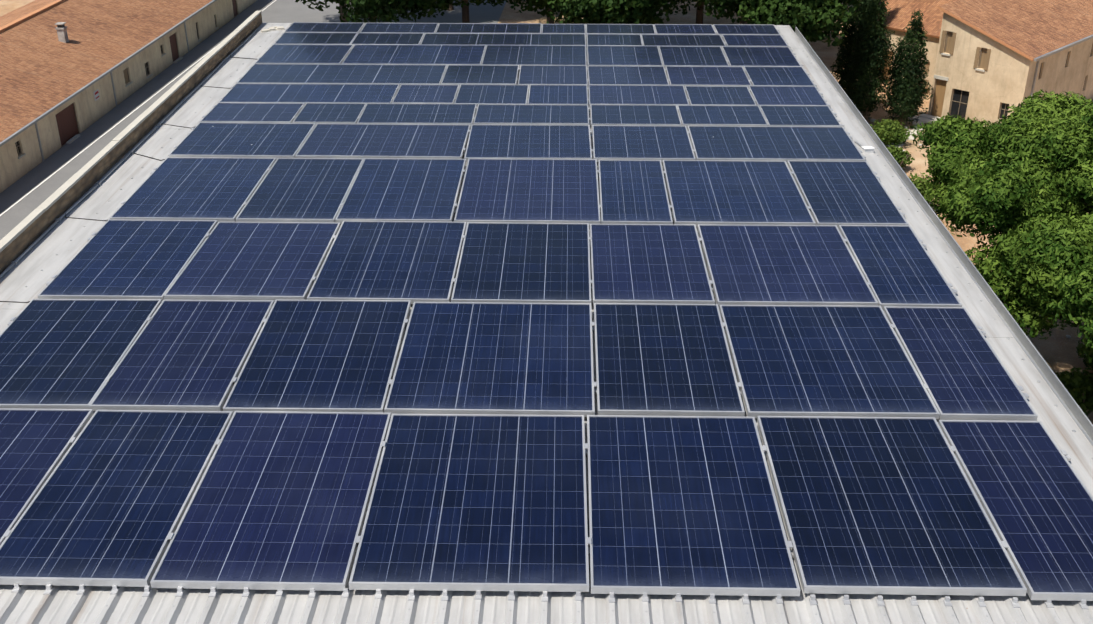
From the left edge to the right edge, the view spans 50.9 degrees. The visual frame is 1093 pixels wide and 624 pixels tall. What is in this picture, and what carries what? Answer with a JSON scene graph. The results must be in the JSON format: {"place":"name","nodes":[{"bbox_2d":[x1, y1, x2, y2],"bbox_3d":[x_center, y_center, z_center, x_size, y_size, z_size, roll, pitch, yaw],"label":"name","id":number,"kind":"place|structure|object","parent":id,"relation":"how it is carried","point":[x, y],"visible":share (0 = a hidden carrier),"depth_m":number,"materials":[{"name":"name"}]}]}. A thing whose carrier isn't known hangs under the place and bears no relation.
{"place":"outdoors","nodes":[
{"label":"outdoors","id":0,"kind":"place"},
{"bbox_2d":[0,28,258,277],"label":"roof cable conduit","id":1,"kind":"object","parent":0,"point":[13,263],"visible":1,"depth_m":11.20,"materials":[{"name":"grey metal"}]},
{"bbox_2d":[0,0,505,239],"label":"street asphalt","id":2,"kind":"structure","parent":0,"point":[25,195],"depth_m":20.03,"materials":[{"name":"grey stone"}]},
{"bbox_2d":[340,4,347,22],"bbox_3d":[-4.468,-7.376,23.904,1.922,3.191,1.981,-2,27,-4],"label":"tree","id":3,"kind":"object","parent":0,"point":[343,14],"depth_m":24.27,"materials":[{"name":"green plant"}]},
{"bbox_2d":[448,3,453,10],"bbox_3d":[-1.954,-8.817,25.828,2.019,4.013,2.512,-9,28,-16],"label":"tree","id":4,"kind":"object","parent":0,"point":[451,8],"visible":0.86,"depth_m":26.63,"materials":[{"name":"green plant"}]},
{"bbox_2d":[0,23,1092,623],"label":"metal roof","id":5,"kind":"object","parent":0,"point":[42,263],"visible":0.15,"depth_m":5.73,"materials":[{"name":"white metal"}]},
{"bbox_2d":[261,26,283,32],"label":"roof rubble blocks","id":6,"kind":"object","parent":5,"relation":"on","point":[274,28],"depth_m":16.40,"materials":[{"name":"concrete"}]},
{"bbox_2d":[7,25,1092,618],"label":"roof edge","id":7,"kind":"object","parent":5,"relation":"attached to","point":[1049,375],"visible":0.46,"depth_m":9.23,"materials":[{"name":"grey metal"}]},
{"bbox_2d":[0,0,1092,423],"bbox_3d":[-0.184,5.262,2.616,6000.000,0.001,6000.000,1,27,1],"label":"terrain","id":8,"kind":"structure","parent":0,"point":[1056,350],"depth_m":18.04,"materials":[{"name":"beige soil"}]},
{"bbox_2d":[0,0,256,192],"bbox_3d":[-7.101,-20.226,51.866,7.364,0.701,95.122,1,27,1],"label":"house walls","id":9,"kind":"structure","parent":8,"relation":"on","point":[27,148],"depth_m":19.43,"materials":[{"name":"beige paint"}]},
{"bbox_2d":[0,0,211,141],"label":"tiled roof","id":10,"kind":"structure","parent":9,"relation":"on","point":[43,69],"depth_m":19.90,"materials":[{"name":"orange tile"}]},
{"bbox_2d":[55,22,68,42],"bbox_3d":[-8.373,-4.800,19.888,0.156,0.395,0.156,1,27,1],"label":"house chimney","id":11,"kind":"object","parent":10,"relation":"on","point":[61,29],"visible":0.9,"depth_m":19.83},
{"bbox_2d":[0,11,261,273],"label":"parapet wall","id":12,"kind":"structure","parent":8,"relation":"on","point":[19,239],"depth_m":11.32,"materials":[{"name":"concrete"}]},
{"bbox_2d":[295,0,450,22],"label":"tree","id":13,"kind":"object","parent":8,"relation":"on","point":[384,10],"depth_m":18.23,"materials":[{"name":"green plant"}]},
{"bbox_2d":[432,0,518,22],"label":"tree","id":14,"kind":"object","parent":8,"relation":"on","point":[477,2],"depth_m":19.56,"materials":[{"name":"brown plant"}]},
{"bbox_2d":[547,7,553,23],"bbox_3d":[-0.244,-6.652,22.326,1.708,3.335,2.453,-18,32,-32],"label":"tree","id":15,"kind":"object","parent":8,"relation":"on","point":[549,21],"visible":0.14,"depth_m":22.73,"materials":[{"name":"plant"}]},
{"bbox_2d":[506,0,690,24],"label":"tree","id":16,"kind":"object","parent":8,"relation":"on","point":[613,11],"visible":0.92,"depth_m":17.98,"materials":[{"name":"green plant"}]},
{"bbox_2d":[687,0,712,23],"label":"tree","id":17,"kind":"object","parent":8,"relation":"on","point":[699,16],"depth_m":19.55,"materials":[{"name":"brown plant"}]},
{"bbox_2d":[698,0,860,46],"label":"tree","id":18,"kind":"object","parent":8,"relation":"on","point":[811,20],"visible":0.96,"depth_m":17.16,"materials":[{"name":"green plant"}]},
{"bbox_2d":[830,0,873,104],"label":"cypress","id":19,"kind":"object","parent":8,"relation":"on","point":[845,51],"depth_m":18.89,"materials":[{"name":"green plant"}]},
{"bbox_2d":[842,0,894,121],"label":"cypress","id":20,"kind":"object","parent":8,"relation":"on","point":[864,49],"depth_m":18.36,"materials":[{"name":"green plant"}]},
{"bbox_2d":[865,0,886,46],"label":"cypress","id":21,"kind":"object","parent":8,"relation":"on","point":[875,14],"depth_m":20.49,"materials":[{"name":"green plant"}]},
{"bbox_2d":[870,119,912,145],"bbox_3d":[5.372,-2.822,18.029,0.736,0.450,0.645,1,27,1],"label":"shrub","id":22,"kind":"object","parent":8,"relation":"on","point":[891,131],"depth_m":17.93,"materials":[{"name":"green plant"}]},
{"bbox_2d":[886,145,914,169],"bbox_3d":[5.090,-2.249,16.963,0.692,0.434,0.465,-15,31,-27],"label":"shrub","id":23,"kind":"object","parent":8,"relation":"on","point":[899,154],"depth_m":16.91,"materials":[{"name":"green plant"}]},
{"bbox_2d":[880,9,932,126],"bbox_3d":[5.852,-3.942,18.578,0.841,1.908,0.890,1,27,1],"label":"cypress","id":24,"kind":"object","parent":8,"relation":"on","point":[901,93],"depth_m":18.49,"materials":[{"name":"green plant"}]},
{"bbox_2d":[909,172,940,207],"bbox_3d":[4.958,-1.622,15.572,0.727,0.525,0.632,1,27,1],"label":"shrub","id":25,"kind":"object","parent":8,"relation":"on","point":[919,183],"visible":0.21,"depth_m":15.46,"materials":[{"name":"green plant"}]},
{"bbox_2d":[869,115,1084,354],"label":"yard stones and slabs","id":26,"kind":"object","parent":8,"relation":"on","point":[910,137],"visible":0.02,"depth_m":18.54,"materials":[{"name":"stone"}]},
{"bbox_2d":[874,12,1092,129],"bbox_3d":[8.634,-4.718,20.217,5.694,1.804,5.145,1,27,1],"label":"house walls","id":27,"kind":"structure","parent":8,"relation":"on","point":[974,73],"depth_m":18.70,"materials":[{"name":"beige paint"}]},
{"bbox_2d":[884,0,1092,60],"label":"house tile roofs","id":28,"kind":"structure","parent":27,"relation":"on","point":[1031,30],"depth_m":19.11,"materials":[{"name":"orange tile"}]},
{"bbox_2d":[906,89,1092,363],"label":"tree","id":29,"kind":"object","parent":8,"relation":"on","point":[1018,174],"depth_m":10.31,"materials":[{"name":"green plant"}]},
{"bbox_2d":[1055,366,1092,415],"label":"shrub","id":30,"kind":"object","parent":8,"relation":"on","point":[1081,382],"depth_m":10.82,"materials":[{"name":"green plant"}]},
{"bbox_2d":[1076,336,1092,369],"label":"tree","id":31,"kind":"object","parent":8,"relation":"on","point":[1080,347],"visible":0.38,"depth_m":11.70,"materials":[{"name":"green plant"}]},
{"bbox_3d":[-0.533,0.294,10.186,7.539,1.979,15.483,1,27,1],"label":"panel roof","id":32,"kind":"object","parent":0,"visible":0},
{"bbox_2d":[0,55,252,302],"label":"roof cables","id":33,"kind":"object","parent":32,"relation":"on","point":[133,153],"visible":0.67,"depth_m":11.50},
{"bbox_2d":[0,22,1092,609],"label":"solar panel frames","id":34,"kind":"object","parent":32,"relation":"on","point":[510,588],"visible":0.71,"depth_m":7.20,"materials":[{"name":"silver metal"}]},
{"bbox_2d":[0,23,1092,592],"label":"solar panels","id":35,"kind":"object","parent":34,"relation":"in","point":[280,497],"visible":0.9,"depth_m":7.77,"materials":[{"name":"blue glass"}]},
{"bbox_2d":[854,141,874,153],"bbox_3d":[3.248,-1.709,11.821,0.112,0.052,0.341,-5,27,-10],"label":"roof junction box","id":36,"kind":"object","parent":32,"relation":"on","point":[867,149],"visible":0.98,"depth_m":11.69,"materials":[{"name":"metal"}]}
]}

